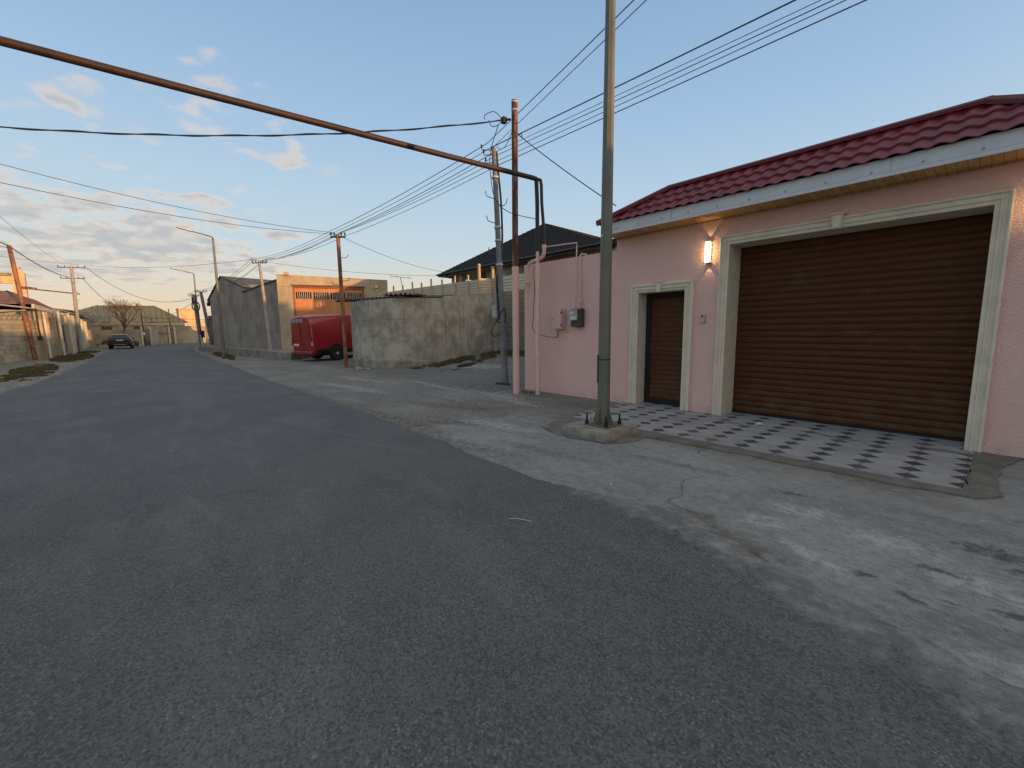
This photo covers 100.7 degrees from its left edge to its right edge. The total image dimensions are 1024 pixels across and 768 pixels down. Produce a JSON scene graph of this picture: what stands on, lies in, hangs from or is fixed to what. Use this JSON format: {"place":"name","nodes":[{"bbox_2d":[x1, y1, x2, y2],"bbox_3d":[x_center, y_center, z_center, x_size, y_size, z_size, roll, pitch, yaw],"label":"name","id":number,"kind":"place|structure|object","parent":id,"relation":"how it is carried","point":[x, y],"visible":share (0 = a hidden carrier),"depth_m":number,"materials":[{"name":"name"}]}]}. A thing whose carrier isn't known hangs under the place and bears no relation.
{"place":"outdoors","nodes":[
{"label":"outdoors","id":0,"kind":"place"},
{"bbox_2d":[0,363,58,382],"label":"verge grass","id":1,"kind":"structure","parent":0,"point":[33,371],"depth_m":16.65,"materials":[{"name":"green plant"}]},
{"bbox_2d":[48,353,94,361],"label":"verge grass","id":2,"kind":"structure","parent":0,"point":[71,357],"depth_m":26.57,"materials":[{"name":"green plant"}]},
{"bbox_2d":[76,350,100,353],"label":"verge grass","id":3,"kind":"structure","parent":0,"point":[92,351],"depth_m":35.20,"materials":[{"name":"green plant"}]},
{"bbox_2d":[199,345,310,359],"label":"raised pavement","id":4,"kind":"structure","parent":0,"point":[281,354],"depth_m":26.32,"materials":[{"name":"concrete"}]},
{"bbox_2d":[194,290,210,344],"bbox_3d":[-27.569,-5.812,38.062,1.086,5.137,0.543,-7,10,-41],"label":"utility pole","id":5,"kind":"object","parent":4,"relation":"on","point":[204,309],"visible":0.84,"depth_m":37.94,"materials":[{"name":"grey concrete"}]},
{"bbox_2d":[252,260,272,349],"bbox_3d":[-15.513,-4.828,26.461,0.923,5.644,0.232,0,7,3],"label":"utility pole","id":6,"kind":"object","parent":4,"relation":"on","point":[269,341],"visible":0.91,"depth_m":26.37,"materials":[{"name":"concrete"}]},
{"bbox_2d":[262,233,337,260],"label":"wire","id":7,"kind":"object","parent":6,"relation":"attached to","point":[300,250],"visible":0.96,"depth_m":20.19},
{"bbox_2d":[269,262,426,275],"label":"wire","id":8,"kind":"object","parent":6,"relation":"attached to","point":[356,272],"visible":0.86,"depth_m":27.02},
{"bbox_2d":[409,350,509,368],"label":"lane grass","id":9,"kind":"structure","parent":0,"point":[483,356],"depth_m":18.10,"materials":[{"name":"green plant"}]},
{"bbox_2d":[441,360,482,370],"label":"lane grass","id":10,"kind":"structure","parent":0,"point":[466,364],"depth_m":16.58,"materials":[{"name":"green plant"}]},
{"bbox_2d":[488,350,524,357],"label":"lane grass","id":11,"kind":"structure","parent":0,"point":[521,353],"depth_m":18.42,"materials":[{"name":"green plant"}]},
{"bbox_2d":[462,381,554,398],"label":"gravel","id":12,"kind":"structure","parent":0,"point":[504,389],"depth_m":10.77,"materials":[{"name":"grey gravel"}]},
{"bbox_2d":[0,343,1023,767],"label":"road","id":13,"kind":"structure","parent":0,"point":[208,561],"depth_m":2.21,"materials":[{"name":"grey asphalt"}]},
{"bbox_2d":[107,334,133,348],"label":"parked car","id":14,"kind":"object","parent":13,"relation":"on","point":[116,340],"visible":1,"depth_m":43.04,"materials":[{"name":"black paint"}]},
{"bbox_2d":[0,339,1023,687],"bbox_3d":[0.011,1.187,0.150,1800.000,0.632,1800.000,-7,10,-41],"label":"ground","id":15,"kind":"structure","parent":0,"point":[868,547],"depth_m":3.75,"materials":[{"name":"concrete"}]},
{"bbox_2d":[0,314,42,362],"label":"block wall","id":16,"kind":"structure","parent":15,"relation":"on","point":[14,345],"depth_m":24.62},
{"bbox_2d":[6,245,37,359],"bbox_3d":[-29.179,-4.733,25.308,0.685,6.815,0.240,-2,7,-8],"label":"utility pole","id":17,"kind":"object","parent":15,"relation":"on","point":[22,303],"visible":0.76,"depth_m":25.25,"materials":[{"name":"wood"}]},
{"bbox_2d":[12,248,69,277],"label":"wire","id":18,"kind":"object","parent":17,"relation":"attached to","point":[36,263],"visible":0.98,"depth_m":29.03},
{"bbox_2d":[0,290,68,358],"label":"house","id":19,"kind":"structure","parent":15,"relation":"on","point":[8,297],"depth_m":28.39,"materials":[{"name":"concrete"}]},
{"bbox_2d":[62,325,67,351],"bbox_3d":[-36.922,-3.771,35.017,0.050,2.200,0.900,-7,10,-41],"label":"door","id":20,"kind":"structure","parent":19,"relation":"in","point":[63,328],"depth_m":34.87,"materials":[{"name":"metal"}]},
{"bbox_2d":[0,267,79,297],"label":"unfinished building","id":21,"kind":"structure","parent":15,"relation":"on","point":[6,278],"depth_m":40.40,"materials":[{"name":"concrete"}]},
{"bbox_2d":[14,304,78,351],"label":"garage","id":22,"kind":"structure","parent":15,"relation":"on","point":[73,325],"depth_m":36.73,"materials":[{"name":"beige metal"}]},
{"bbox_2d":[41,312,52,357],"bbox_3d":[-29.600,-3.054,27.004,0.310,3.058,0.142,2,8,22],"label":"post","id":23,"kind":"object","parent":15,"relation":"on","point":[46,334],"visible":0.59,"depth_m":26.97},
{"bbox_2d":[56,311,65,354],"bbox_3d":[-31.808,-3.504,29.926,0.254,3.255,0.142,2,8,22],"label":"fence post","id":24,"kind":"object","parent":15,"relation":"on","point":[61,333],"visible":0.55,"depth_m":29.89,"materials":[{"name":"white concrete"}]},
{"bbox_2d":[0,304,75,314],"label":"gas pipe","id":25,"kind":"object","parent":24,"relation":"attached to","point":[29,308],"visible":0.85,"depth_m":25.00,"materials":[{"name":"grey metal"}]},
{"bbox_2d":[35,309,42,340],"bbox_3d":[-29.185,-3.653,26.127,0.200,1.950,0.300,-7,10,-41],"label":"down pipe","id":26,"kind":"object","parent":25,"relation":"attached to","point":[40,337],"visible":1,"depth_m":26.05,"materials":[{"name":"metal"}]},
{"bbox_2d":[66,313,74,352],"bbox_3d":[-35.489,-4.023,34.114,0.254,3.305,0.142,2,8,22],"label":"gas post","id":27,"kind":"object","parent":15,"relation":"on","point":[70,333],"visible":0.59,"depth_m":34.06,"materials":[{"name":"grey metal"}]},
{"bbox_2d":[57,265,84,351],"bbox_3d":[-38.653,-6.621,37.746,1.898,7.613,0.385,-2,7,-15],"label":"utility pole","id":28,"kind":"object","parent":15,"relation":"on","point":[78,328],"visible":0.96,"depth_m":37.59,"materials":[{"name":"concrete"}]},
{"bbox_2d":[86,267,188,301],"bbox_3d":[-34.071,-9.076,38.793,7.822,3.101,0.033,-3,8,-16],"label":"wire","id":29,"kind":"object","parent":28,"relation":"attached to","point":[131,294],"visible":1,"depth_m":38.60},
{"bbox_2d":[88,259,252,267],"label":"wire","id":30,"kind":"object","parent":28,"relation":"attached to","point":[173,266],"visible":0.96,"depth_m":32.25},
{"bbox_2d":[60,311,83,348],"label":"garage","id":31,"kind":"structure","parent":15,"relation":"on","point":[80,314],"depth_m":42.57,"materials":[{"name":"beige metal"}]},
{"bbox_2d":[79,316,87,348],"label":"garage","id":32,"kind":"structure","parent":15,"relation":"on","point":[83,333],"depth_m":44.89,"materials":[{"name":"beige concrete"}]},
{"bbox_2d":[80,317,90,347],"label":"garage","id":33,"kind":"structure","parent":15,"relation":"on","point":[86,332],"depth_m":48.52,"materials":[{"name":"beige concrete"}]},
{"bbox_2d":[93,344,140,347],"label":"earth bank","id":34,"kind":"structure","parent":15,"relation":"on","point":[102,346],"depth_m":48.17,"materials":[{"name":"soil"}]},
{"bbox_2d":[95,339,138,345],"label":"bank grass","id":35,"kind":"structure","parent":34,"relation":"on","point":[136,343],"depth_m":49.21,"materials":[{"name":"green plant"}]},
{"bbox_2d":[101,298,144,333],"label":"bare tree","id":36,"kind":"object","parent":34,"relation":"on","point":[117,308],"visible":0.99,"depth_m":50.72,"materials":[{"name":"brown plant"}]},
{"bbox_2d":[74,305,187,329],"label":"house","id":37,"kind":"structure","parent":15,"relation":"on","point":[99,317],"depth_m":61.44,"materials":[{"name":"beige"}]},
{"bbox_2d":[101,326,111,329],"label":"window","id":38,"kind":"structure","parent":37,"relation":"in","point":[102,327],"depth_m":59.57,"materials":[{"name":"black glass"}]},
{"bbox_2d":[140,308,145,345],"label":"gas post","id":39,"kind":"object","parent":15,"relation":"on","point":[143,333],"visible":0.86,"depth_m":52.34,"materials":[{"name":"metal"}]},
{"bbox_2d":[88,326,205,346],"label":"wall","id":40,"kind":"structure","parent":15,"relation":"on","point":[162,335],"depth_m":58.10,"materials":[{"name":"beige concrete"}]},
{"bbox_2d":[144,329,150,344],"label":"door","id":41,"kind":"structure","parent":40,"relation":"in","point":[147,336],"depth_m":55.43,"materials":[{"name":"grey metal"}]},
{"bbox_2d":[168,309,172,343],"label":"gas post","id":42,"kind":"object","parent":15,"relation":"on","point":[170,326],"visible":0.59,"depth_m":58.91,"materials":[{"name":"metal"}]},
{"bbox_2d":[142,317,200,319],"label":"gas pipe","id":43,"kind":"object","parent":42,"relation":"attached to","point":[168,318],"visible":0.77,"depth_m":58.84,"materials":[{"name":"metal"}]},
{"bbox_2d":[170,268,197,304],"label":"street lamp","id":44,"kind":"object","parent":15,"relation":"on","point":[194,281],"visible":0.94,"depth_m":41.59,"materials":[{"name":"grey metal"}]},
{"bbox_2d":[175,308,203,325],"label":"house","id":45,"kind":"structure","parent":15,"relation":"on","point":[187,314],"depth_m":74.56,"materials":[{"name":"beige concrete"}]},
{"bbox_2d":[188,294,201,345],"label":"utility pole","id":46,"kind":"object","parent":15,"relation":"on","point":[194,301],"visible":0.87,"depth_m":40.22,"materials":[{"name":"grey concrete"}]},
{"bbox_2d":[196,305,204,345],"bbox_3d":[-28.890,-5.232,39.402,0.405,4.161,0.400,-7,10,-41],"label":"gas post","id":47,"kind":"object","parent":15,"relation":"on","point":[202,334],"visible":0.82,"depth_m":39.35,"materials":[{"name":"metal"}]},
{"bbox_2d":[177,226,225,357],"bbox_3d":[-18.404,-5.306,25.203,1.762,7.553,0.220,-7,10,-41],"label":"street lamp","id":48,"kind":"object","parent":15,"relation":"on","point":[219,312],"visible":0.97,"depth_m":25.68,"materials":[{"name":"grey metal"}]},
{"bbox_2d":[208,316,213,345],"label":"yard wall","id":49,"kind":"structure","parent":15,"relation":"on","point":[211,330],"depth_m":36.51,"materials":[{"name":"concrete"}]},
{"bbox_2d":[213,352,236,360],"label":"kerbside grass","id":50,"kind":"structure","parent":15,"relation":"on","point":[227,356],"depth_m":26.40,"materials":[{"name":"green plant"}]},
{"bbox_2d":[207,276,281,348],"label":"warehouse","id":51,"kind":"structure","parent":15,"relation":"on","point":[242,312],"depth_m":30.86,"materials":[{"name":"grey concrete"}]},
{"bbox_2d":[290,313,352,359],"bbox_3d":[-9.503,-2.734,23.932,2.056,2.561,5.105,4,9,34],"label":"van","id":52,"kind":"object","parent":15,"relation":"on","point":[317,336],"visible":0.57,"depth_m":22.08,"materials":[{"name":"red paint"}]},
{"bbox_2d":[276,272,387,348],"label":"garage building","id":53,"kind":"structure","parent":15,"relation":"on","point":[299,295],"depth_m":27.78,"materials":[{"name":"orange paint"}]},
{"bbox_2d":[330,232,350,367],"bbox_3d":[-7.044,-3.372,17.593,0.775,5.609,0.158,-2,7,-8],"label":"utility pole","id":54,"kind":"object","parent":15,"relation":"on","point":[338,237],"visible":0.98,"depth_m":17.50,"materials":[{"name":"brown wood"}]},
{"bbox_2d":[0,182,329,233],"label":"wire","id":55,"kind":"object","parent":54,"relation":"attached to","point":[153,212],"visible":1,"depth_m":12.28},
{"bbox_2d":[1,164,333,232],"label":"wire","id":56,"kind":"object","parent":54,"relation":"attached to","point":[151,201],"visible":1,"depth_m":12.44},
{"bbox_2d":[252,231,328,258],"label":"wire","id":57,"kind":"object","parent":54,"relation":"attached to","point":[295,247],"visible":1,"depth_m":20.19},
{"bbox_2d":[262,234,329,258],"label":"wire","id":58,"kind":"object","parent":54,"relation":"attached to","point":[299,248],"visible":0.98,"depth_m":20.12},
{"bbox_2d":[263,233,339,261],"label":"wire","id":59,"kind":"object","parent":54,"relation":"attached to","point":[301,251],"visible":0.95,"depth_m":20.76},
{"bbox_2d":[345,238,441,271],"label":"wire","id":60,"kind":"object","parent":54,"relation":"attached to","point":[390,257],"visible":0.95,"depth_m":20.53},
{"bbox_2d":[350,293,492,367],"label":"lane wall","id":61,"kind":"structure","parent":15,"relation":"on","point":[396,332],"depth_m":17.92,"materials":[{"name":"concrete"}]},
{"bbox_2d":[335,295,454,301],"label":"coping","id":62,"kind":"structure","parent":61,"relation":"on","point":[401,296],"depth_m":17.89,"materials":[{"name":"grey concrete"}]},
{"bbox_2d":[381,292,424,295],"bbox_3d":[-4.569,-3.807,18.157,1.379,0.158,1.790,0,7,6],"label":"loose sheet","id":63,"kind":"object","parent":62,"relation":"on","point":[400,294],"visible":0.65,"depth_m":17.45,"materials":[{"name":"grey metal"}]},
{"bbox_2d":[481,144,508,383],"bbox_3d":[-0.402,-3.178,11.740,0.527,6.576,0.716,-7,10,-41],"label":"utility pole","id":64,"kind":"object","parent":15,"relation":"on","point":[501,317],"visible":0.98,"depth_m":11.66,"materials":[{"name":"grey metal"}]},
{"bbox_2d":[330,143,486,230],"bbox_3d":[-4.016,-6.310,14.241,8.961,0.879,0.018,6,10,41],"label":"wire","id":65,"kind":"object","parent":64,"relation":"attached to","point":[411,188],"visible":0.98,"depth_m":13.44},
{"bbox_2d":[335,148,489,231],"bbox_3d":[-3.912,-6.249,14.308,8.814,0.855,0.014,6,10,41],"label":"wire","id":66,"kind":"object","parent":64,"relation":"attached to","point":[415,191],"visible":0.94,"depth_m":13.59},
{"bbox_2d":[347,168,482,230],"bbox_3d":[-3.589,-6.154,14.408,8.509,0.555,0.014,6,10,41],"label":"wire","id":67,"kind":"object","parent":64,"relation":"attached to","point":[420,199],"visible":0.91,"depth_m":13.82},
{"bbox_2d":[339,153,491,232],"bbox_3d":[-3.799,-6.184,14.350,8.714,0.799,0.018,6,10,41],"label":"wire","id":68,"kind":"object","parent":64,"relation":"attached to","point":[418,194],"visible":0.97,"depth_m":13.49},
{"bbox_2d":[343,170,488,236],"bbox_3d":[-3.611,-6.007,14.450,8.593,0.695,0.014,6,9,40],"label":"wire","id":69,"kind":"object","parent":64,"relation":"attached to","point":[419,204],"visible":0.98,"depth_m":13.97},
{"bbox_2d":[343,158,491,231],"bbox_3d":[-3.687,-6.173,14.371,8.631,0.705,0.014,6,10,41],"label":"wire","id":70,"kind":"object","parent":64,"relation":"attached to","point":[418,197],"visible":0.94,"depth_m":13.67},
{"bbox_2d":[488,0,633,142],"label":"wire","id":71,"kind":"object","parent":64,"relation":"attached to","point":[567,65],"visible":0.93,"depth_m":7.69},
{"bbox_2d":[490,0,645,149],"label":"wire","id":72,"kind":"object","parent":64,"relation":"attached to","point":[576,67],"visible":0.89,"depth_m":7.49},
{"bbox_2d":[490,0,795,147],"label":"wire","id":73,"kind":"object","parent":64,"relation":"attached to","point":[769,12],"visible":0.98,"depth_m":7.48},
{"bbox_2d":[496,0,820,151],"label":"wire","id":74,"kind":"object","parent":64,"relation":"attached to","point":[679,66],"visible":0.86,"depth_m":7.40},
{"bbox_2d":[498,0,833,154],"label":"wire","id":75,"kind":"object","parent":64,"relation":"attached to","point":[688,67],"visible":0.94,"depth_m":7.35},
{"bbox_2d":[498,0,845,160],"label":"wire","id":76,"kind":"object","parent":64,"relation":"attached to","point":[697,68],"visible":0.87,"depth_m":7.27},
{"bbox_2d":[499,0,866,164],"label":"wire","id":77,"kind":"object","parent":64,"relation":"attached to","point":[709,70],"visible":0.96,"depth_m":7.19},
{"bbox_2d":[492,293,500,350],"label":"pier","id":78,"kind":"structure","parent":15,"relation":"on","point":[495,332],"depth_m":20.30,"materials":[{"name":"grey concrete"}]},
{"bbox_2d":[495,382,510,384],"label":"weeds","id":79,"kind":"object","parent":15,"relation":"on","point":[500,383],"visible":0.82,"depth_m":11.84,"materials":[{"name":"green plant"}]},
{"bbox_2d":[484,99,522,393],"bbox_3d":[-0.163,-2.945,9.743,0.850,6.600,0.190,0,7,2],"label":"utility pole","id":80,"kind":"object","parent":15,"relation":"on","point":[515,278],"visible":0.98,"depth_m":9.65,"materials":[{"name":"metal"}]},
{"bbox_2d":[0,119,501,136],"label":"cable","id":81,"kind":"object","parent":80,"relation":"attached to","point":[109,133],"visible":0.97,"depth_m":8.47,"materials":[{"name":"black rubber"}]},
{"bbox_2d":[489,125,534,218],"bbox_3d":[-0.017,-4.727,9.489,1.139,2.112,0.133,3,8,26],"label":"cable","id":82,"kind":"object","parent":80,"relation":"hanging from","point":[491,181],"visible":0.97,"depth_m":9.61,"materials":[{"name":"black rubber"}]},
{"bbox_2d":[519,135,615,205],"bbox_3d":[1.079,-4.506,8.837,2.316,1.915,0.018,4,9,35],"label":"wire","id":83,"kind":"object","parent":80,"relation":"attached to","point":[561,167],"visible":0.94,"depth_m":8.86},
{"bbox_2d":[504,290,524,350],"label":"stone wall","id":84,"kind":"structure","parent":15,"relation":"on","point":[508,320],"depth_m":19.68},
{"bbox_2d":[366,264,523,297],"bbox_3d":[-2.540,-4.329,21.812,20.147,3.160,0.750,6,10,43],"label":"sheet fence","id":85,"kind":"object","parent":84,"relation":"on","point":[480,285],"visible":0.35,"depth_m":21.18,"materials":[{"name":"grey metal"}]},
{"bbox_2d":[436,223,616,345],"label":"house","id":86,"kind":"structure","parent":15,"relation":"on","point":[588,244],"depth_m":22.26,"materials":[{"name":"black metal"}]},
{"bbox_2d":[506,266,523,275],"bbox_3d":[0.337,-5.065,22.666,0.075,2.350,1.900,-7,10,-41],"label":"window","id":87,"kind":"structure","parent":86,"relation":"in","point":[521,268],"depth_m":22.89,"materials":[{"name":"black glass"}]},
{"bbox_2d":[534,180,539,394],"bbox_3d":[0.575,-2.089,9.638,0.132,4.813,0.114,-7,10,-41],"label":"gas riser","id":88,"kind":"object","parent":15,"relation":"on","point":[537,324],"visible":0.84,"depth_m":9.62,"materials":[{"name":"pink paint"}]},
{"bbox_2d":[0,36,537,180],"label":"gas pipe","id":89,"kind":"object","parent":88,"relation":"attached to","point":[18,45],"visible":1,"depth_m":5.98,"materials":[{"name":"brown metal"}]},
{"bbox_2d":[519,178,545,292],"bbox_3d":[0.457,-3.338,9.576,0.303,2.450,0.698,-7,10,-41],"label":"gas riser","id":90,"kind":"object","parent":88,"relation":"attached to","point":[527,283],"visible":0.99,"depth_m":9.40,"materials":[{"name":"pink paint"}]},
{"bbox_2d":[546,242,577,308],"bbox_3d":[1.071,-2.363,9.374,0.761,1.433,0.041,3,8,24],"label":"gas branch pipe","id":91,"kind":"object","parent":90,"relation":"attached to","point":[575,267],"visible":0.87,"depth_m":9.23,"materials":[{"name":"metal"}]},
{"bbox_2d":[532,265,557,337],"bbox_3d":[0.759,-1.881,9.732,0.596,1.628,0.134,-1,7,-4],"label":"cable","id":92,"kind":"object","parent":88,"relation":"hanging from","point":[533,308],"visible":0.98,"depth_m":9.73,"materials":[{"name":"black rubber"}]},
{"bbox_2d":[524,250,616,401],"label":"boundary wall","id":93,"kind":"structure","parent":15,"relation":"on","point":[568,360],"depth_m":9.61,"materials":[{"name":"pink paint"}]},
{"bbox_2d":[552,309,565,331],"bbox_3d":[1.083,-1.442,9.662,0.186,0.527,0.318,-7,10,-41],"label":"electric box","id":94,"kind":"object","parent":93,"relation":"attached to","point":[558,318],"visible":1,"depth_m":9.59,"materials":[{"name":"pink paint"}]},
{"bbox_2d":[552,309,560,327],"bbox_3d":[1.010,-1.474,9.617,0.007,0.420,0.250,-7,10,-41],"label":"door","id":95,"kind":"structure","parent":94,"relation":"in","point":[556,314],"depth_m":9.61,"materials":[{"name":"pink paint"}]},
{"bbox_2d":[570,308,583,326],"bbox_3d":[1.416,-1.450,9.276,0.195,0.390,0.290,-7,10,-41],"label":"gas meter","id":96,"kind":"object","parent":93,"relation":"attached to","point":[576,317],"visible":1,"depth_m":9.20,"materials":[{"name":"grey plastic"}]},
{"bbox_2d":[578,253,586,308],"bbox_3d":[1.528,-2.228,9.184,0.252,1.186,0.121,-7,10,-41],"label":"gas branch pipe","id":97,"kind":"object","parent":93,"relation":"attached to","point":[580,301],"visible":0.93,"depth_m":9.15,"materials":[{"name":"metal"}]},
{"bbox_2d":[541,415,643,443],"bbox_3d":[1.157,0.677,6.523,1.279,0.036,1.958,-4,8,-24],"label":"cement patch","id":98,"kind":"object","parent":15,"relation":"on","point":[554,427],"visible":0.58,"depth_m":6.12,"materials":[{"name":"grey concrete"}]},
{"bbox_2d":[561,0,637,443],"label":"street lamp","id":99,"kind":"object","parent":98,"relation":"on","point":[601,426],"visible":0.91,"depth_m":5.78,"materials":[{"name":"grey paint"}]},
{"bbox_2d":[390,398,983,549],"bbox_3d":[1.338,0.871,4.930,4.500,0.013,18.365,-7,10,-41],"label":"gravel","id":100,"kind":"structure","parent":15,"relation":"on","point":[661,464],"depth_m":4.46,"materials":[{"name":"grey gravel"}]},
{"bbox_2d":[570,402,974,488],"bbox_3d":[3.369,0.666,6.404,2.337,0.046,4.880,-7,10,-41],"label":"tile apron","id":101,"kind":"object","parent":15,"relation":"on","point":[939,462],"visible":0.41,"depth_m":5.53,"materials":[{"name":"white tile"}]},
{"bbox_2d":[596,94,1023,457],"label":"gatehouse","id":102,"kind":"object","parent":15,"relation":"on","point":[871,279],"visible":1,"depth_m":6.02,"materials":[{"name":"pink paint"}]},
{"bbox_2d":[644,291,684,406],"bbox_3d":[2.981,-0.667,8.169,0.134,2.159,0.924,-7,10,-41],"label":"door","id":103,"kind":"structure","parent":102,"relation":"in","point":[664,311],"depth_m":8.23,"materials":[{"name":"metal"}]},
{"bbox_2d":[700,314,705,322],"bbox_3d":[3.286,-1.129,7.310,0.043,0.150,0.080,-7,10,-41],"label":"intercom","id":104,"kind":"object","parent":102,"relation":"attached to","point":[702,318],"visible":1,"depth_m":7.29,"materials":[{"name":"metal"}]},
{"bbox_2d":[705,240,712,263],"bbox_3d":[3.295,-2.210,7.110,0.097,0.355,0.088,-7,10,-41],"label":"wall lamp","id":105,"kind":"object","parent":102,"relation":"attached to","point":[708,250],"visible":1,"depth_m":7.08,"materials":[{"name":"beige glass"}]},
{"bbox_2d":[633,429,1023,499],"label":"cement strip","id":106,"kind":"object","parent":15,"relation":"on","point":[985,470],"visible":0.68,"depth_m":4.44,"materials":[{"name":"grey concrete"}]},
{"bbox_2d":[0,0,1023,325],"label":"sky","id":107,"kind":"structure","parent":0,"point":[363,65],"materials":[{"name":"blue"}]}
]}

